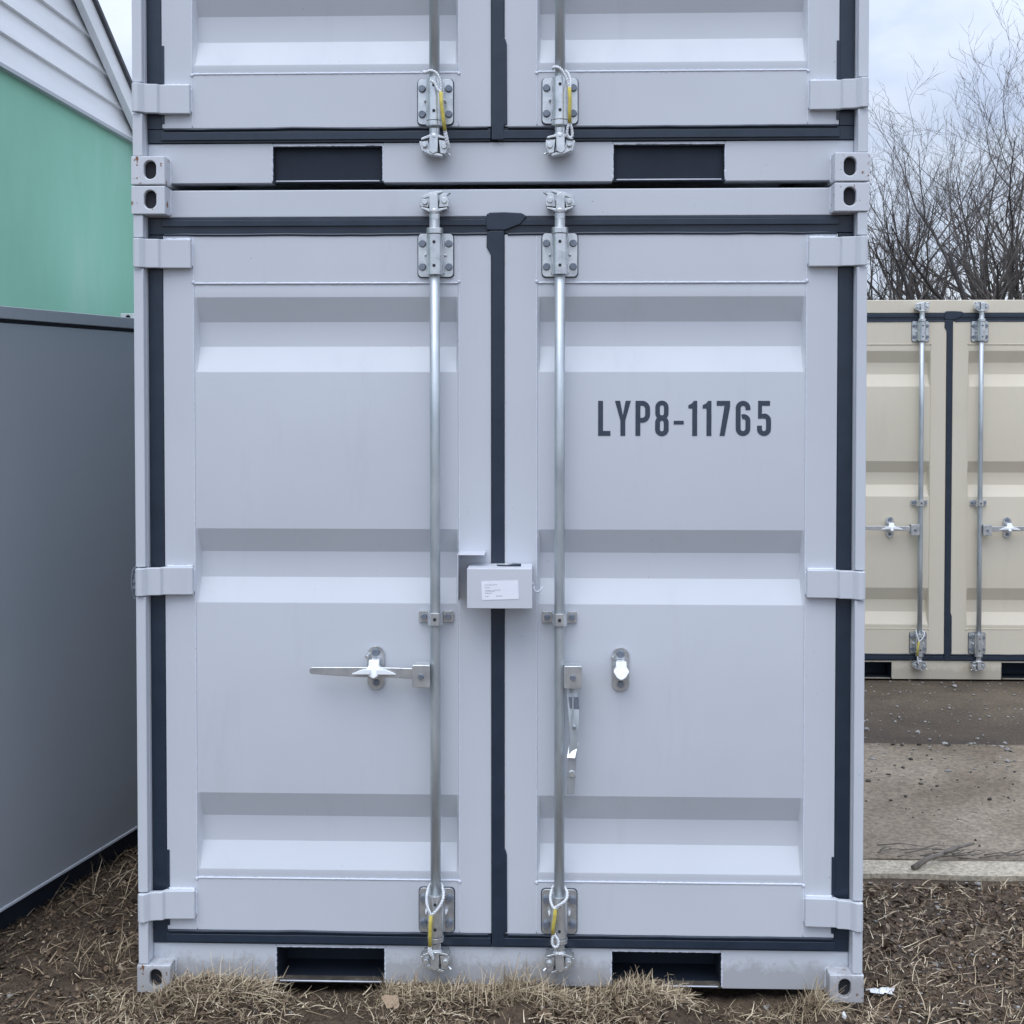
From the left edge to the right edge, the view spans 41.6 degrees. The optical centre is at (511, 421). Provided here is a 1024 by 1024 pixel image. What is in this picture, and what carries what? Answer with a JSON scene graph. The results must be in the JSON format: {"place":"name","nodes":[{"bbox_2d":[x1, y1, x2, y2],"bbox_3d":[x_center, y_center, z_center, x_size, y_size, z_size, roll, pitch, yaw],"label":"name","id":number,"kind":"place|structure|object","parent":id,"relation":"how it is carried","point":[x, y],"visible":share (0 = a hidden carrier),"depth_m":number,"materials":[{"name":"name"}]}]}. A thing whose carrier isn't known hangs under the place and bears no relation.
{"place":"outdoors","nodes":[
{"label":"outdoors","id":0,"kind":"place"},
{"bbox_2d":[121,313,133,317],"bbox_3d":[-1.854,0.365,11.512,2.200,2.450,2.473,0,2,2],"label":"shipping container","id":1,"kind":"object","parent":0,"point":[129,315],"visible":0.01,"depth_m":10.31,"materials":[{"name":"grey metal"}]},
{"bbox_2d":[0,843,1023,1023],"bbox_3d":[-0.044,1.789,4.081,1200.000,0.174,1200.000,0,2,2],"label":"ground","id":2,"kind":"structure","parent":0,"point":[746,1000],"depth_m":4.29,"materials":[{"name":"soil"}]},
{"bbox_2d":[0,0,135,316],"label":"workshop building","id":3,"kind":"structure","parent":2,"relation":"on","point":[66,185],"depth_m":10.85,"materials":[{"name":"green"}]},
{"bbox_2d":[0,306,137,929],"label":"storage unit","id":4,"kind":"object","parent":2,"relation":"on","point":[68,738],"visible":0.48,"depth_m":4.95,"materials":[{"name":"grey metal"}]},
{"bbox_2d":[381,995,398,1008],"bbox_3d":[-0.362,1.725,4.015,0.057,0.041,0.003,5,-41,-1],"label":"cardboard scrap","id":5,"kind":"object","parent":2,"relation":"on","point":[386,999],"visible":1,"depth_m":4.01,"materials":[{"name":"beige cardboard"}]},
{"bbox_2d":[0,958,932,1023],"bbox_3d":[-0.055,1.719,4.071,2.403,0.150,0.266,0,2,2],"label":"dead grass","id":6,"kind":"structure","parent":2,"relation":"on","point":[677,992],"depth_m":4.06,"materials":[{"name":"plant"}]},
{"bbox_2d":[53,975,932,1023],"bbox_3d":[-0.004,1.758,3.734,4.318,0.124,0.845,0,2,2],"label":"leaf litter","id":7,"kind":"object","parent":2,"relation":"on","point":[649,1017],"visible":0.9,"depth_m":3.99,"materials":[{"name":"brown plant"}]},
{"bbox_2d":[131,182,869,1002],"bbox_3d":[-0.018,0.486,5.230,2.224,2.450,2.513,0,2,2],"label":"shipping container","id":8,"kind":"object","parent":2,"relation":"on","point":[499,570],"visible":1,"depth_m":4.10,"materials":[{"name":"grey metal"}]},
{"bbox_2d":[148,217,491,946],"bbox_3d":[-0.584,0.494,4.134,1.044,2.226,0.049,0,2,2],"label":"door","id":9,"kind":"structure","parent":8,"relation":"in","point":[289,366],"depth_m":4.12,"materials":[{"name":"grey paint"}]},
{"bbox_2d":[425,882,444,959],"bbox_3d":[-0.231,1.510,4.080,0.060,0.217,0.074,0,2,2],"label":"seal cord","id":10,"kind":"object","parent":8,"relation":"hanging from","point":[430,952],"visible":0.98,"depth_m":4.05,"materials":[{"name":"plastic"}]},
{"bbox_2d":[131,0,869,190],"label":"shipping container","id":11,"kind":"object","parent":8,"relation":"on","point":[227,95],"visible":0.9,"depth_m":4.07,"materials":[{"name":"grey metal"}]},
{"bbox_2d":[147,0,490,143],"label":"door","id":12,"kind":"structure","parent":11,"relation":"in","point":[256,71],"depth_m":4.08,"materials":[{"name":"grey paint"}]},
{"bbox_2d":[423,69,449,148],"bbox_3d":[-0.233,-0.930,4.006,0.098,0.244,0.043,1,2,30],"label":"seal cord","id":13,"kind":"object","parent":11,"relation":"hanging from","point":[446,138],"visible":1,"depth_m":3.98,"materials":[{"name":"plastic"}]},
{"bbox_2d":[551,65,573,138],"bbox_3d":[0.149,-0.945,3.997,0.066,0.224,0.063,0,2,2],"label":"seal cord","id":14,"kind":"object","parent":11,"relation":"hanging from","point":[568,83],"visible":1,"depth_m":3.97,"materials":[{"name":"plastic"}]},
{"bbox_2d":[491,0,854,141],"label":"door","id":15,"kind":"structure","parent":11,"relation":"in","point":[645,70],"depth_m":4.05,"materials":[{"name":"grey paint"}]},
{"bbox_2d":[549,885,568,948],"bbox_3d":[0.141,1.490,4.064,0.060,0.173,0.081,0,2,2],"label":"seal cord","id":16,"kind":"object","parent":8,"relation":"hanging from","point":[556,907],"visible":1,"depth_m":4.04,"materials":[{"name":"plastic"}]},
{"bbox_2d":[486,212,852,951],"bbox_3d":[0.472,0.488,4.098,1.100,2.240,0.052,0,2,2],"label":"door","id":17,"kind":"structure","parent":8,"relation":"in","point":[708,367],"depth_m":4.09,"materials":[{"name":"grey paint"}]},
{"bbox_2d":[0,993,1009,1023],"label":"gravel","id":18,"kind":"structure","parent":2,"relation":"on","point":[765,1007],"depth_m":4.05,"materials":[{"name":"grey gravel"}]},
{"bbox_2d":[2,985,1023,1023],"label":"soil clods","id":19,"kind":"object","parent":2,"relation":"on","point":[315,997],"visible":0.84,"depth_m":4.03,"materials":[{"name":"brown soil"}]},
{"bbox_2d":[45,844,1023,1023],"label":"grass tufts","id":20,"kind":"object","parent":2,"relation":"on","point":[513,984],"visible":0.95,"depth_m":4.06,"materials":[{"name":"plant"}]},
{"bbox_2d":[561,983,740,1023],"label":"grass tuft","id":21,"kind":"object","parent":2,"relation":"on","point":[683,1009],"visible":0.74,"depth_m":4.01,"materials":[{"name":"beige plant"}]},
{"bbox_2d":[867,987,894,993],"bbox_3d":[1.136,1.751,4.162,0.093,0.013,0.038,0,2,2],"label":"plastic scrap","id":22,"kind":"object","parent":2,"relation":"on","point":[881,990],"visible":1,"depth_m":4.16,"materials":[{"name":"white plastic"}]},
{"bbox_2d":[867,142,987,299],"bbox_3d":[5.483,-1.865,22.722,6.638,6.617,4.088,0,2,-13],"label":"bare tree","id":23,"kind":"object","parent":2,"relation":"on","point":[902,206],"visible":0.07,"depth_m":23.71,"materials":[{"name":"brown plant"}]},
{"bbox_2d":[863,860,1023,881],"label":"kerb","id":24,"kind":"structure","parent":2,"relation":"on","point":[970,870],"depth_m":5.19,"materials":[{"name":"concrete"}]},
{"bbox_2d":[911,842,974,870],"bbox_3d":[1.688,1.687,5.254,0.326,0.078,0.052,-1,2,-28],"label":"broken branch","id":25,"kind":"object","parent":24,"relation":"on","point":[919,863],"visible":1,"depth_m":5.24,"materials":[{"name":"wood"}]},
{"bbox_2d":[866,51,1023,299],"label":"bare tree","id":26,"kind":"object","parent":2,"relation":"on","point":[953,270],"visible":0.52,"depth_m":17.70,"materials":[{"name":"brown plant"}]},
{"bbox_2d":[867,0,1023,299],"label":"bare tree","id":27,"kind":"object","parent":2,"relation":"on","point":[1016,267],"visible":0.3,"depth_m":17.88,"materials":[{"name":"brown plant"}]},
{"bbox_2d":[867,11,1023,299],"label":"bare tree","id":28,"kind":"object","parent":2,"relation":"on","point":[915,285],"visible":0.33,"depth_m":22.61,"materials":[{"name":"brown plant"}]},
{"bbox_2d":[868,76,1023,299],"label":"bare tree","id":29,"kind":"object","parent":2,"relation":"on","point":[921,264],"visible":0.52,"depth_m":19.77,"materials":[{"name":"brown plant"}]},
{"bbox_2d":[868,881,1023,1022],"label":"gravel","id":30,"kind":"structure","parent":2,"relation":"on","point":[973,954],"depth_m":4.46,"materials":[{"name":"beige gravel"}]},
{"bbox_2d":[964,49,1023,270],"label":"bare tree","id":31,"kind":"object","parent":2,"relation":"on","point":[1010,136],"visible":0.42,"depth_m":21.86,"materials":[{"name":"brown plant"}]},
{"bbox_2d":[98,0,1023,299],"label":"sky","id":32,"kind":"structure","parent":0,"point":[931,30],"materials":[{"name":"white"}]},
{"bbox_2d":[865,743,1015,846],"bbox_3d":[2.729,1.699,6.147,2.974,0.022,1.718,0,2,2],"label":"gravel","id":33,"kind":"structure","parent":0,"point":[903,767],"depth_m":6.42,"materials":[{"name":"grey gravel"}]},
{"bbox_2d":[863,743,1023,860],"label":"pavement","id":34,"kind":"structure","parent":0,"point":[886,820],"depth_m":6.08,"materials":[{"name":"concrete"}]},
{"bbox_2d":[877,843,1023,860],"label":"twig heap","id":35,"kind":"object","parent":34,"relation":"on","point":[957,853],"visible":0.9,"depth_m":5.33,"materials":[{"name":"brown wood"}]},
{"bbox_2d":[864,679,1023,744],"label":"road","id":36,"kind":"structure","parent":0,"point":[998,727],"depth_m":7.86,"materials":[{"name":"grey asphalt"}]},
{"bbox_2d":[864,300,1023,679],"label":"shipping container","id":37,"kind":"object","parent":36,"relation":"on","point":[944,544],"visible":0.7,"depth_m":8.63,"materials":[{"name":"beige metal"}]},
{"bbox_2d":[864,313,946,660],"bbox_3d":[2.249,0.420,8.664,1.044,2.226,0.049,0,2,2],"label":"door","id":38,"kind":"structure","parent":37,"relation":"in","point":[892,375],"depth_m":8.64,"materials":[{"name":"beige paint"}]},
{"bbox_2d":[915,629,924,663],"bbox_3d":[2.602,1.434,8.613,0.061,0.211,0.068,0,2,2],"label":"seal cord","id":39,"kind":"object","parent":37,"relation":"hanging from","point":[918,644],"visible":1,"depth_m":8.58,"materials":[{"name":"plastic"}]},
{"bbox_2d":[943,311,1023,660],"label":"door","id":40,"kind":"structure","parent":37,"relation":"in","point":[1002,615],"depth_m":8.63,"materials":[{"name":"beige paint"}]},
{"bbox_2d":[864,680,1023,771],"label":"gravel","id":41,"kind":"structure","parent":0,"point":[918,732],"depth_m":7.36,"materials":[{"name":"white gravel"}]}
]}

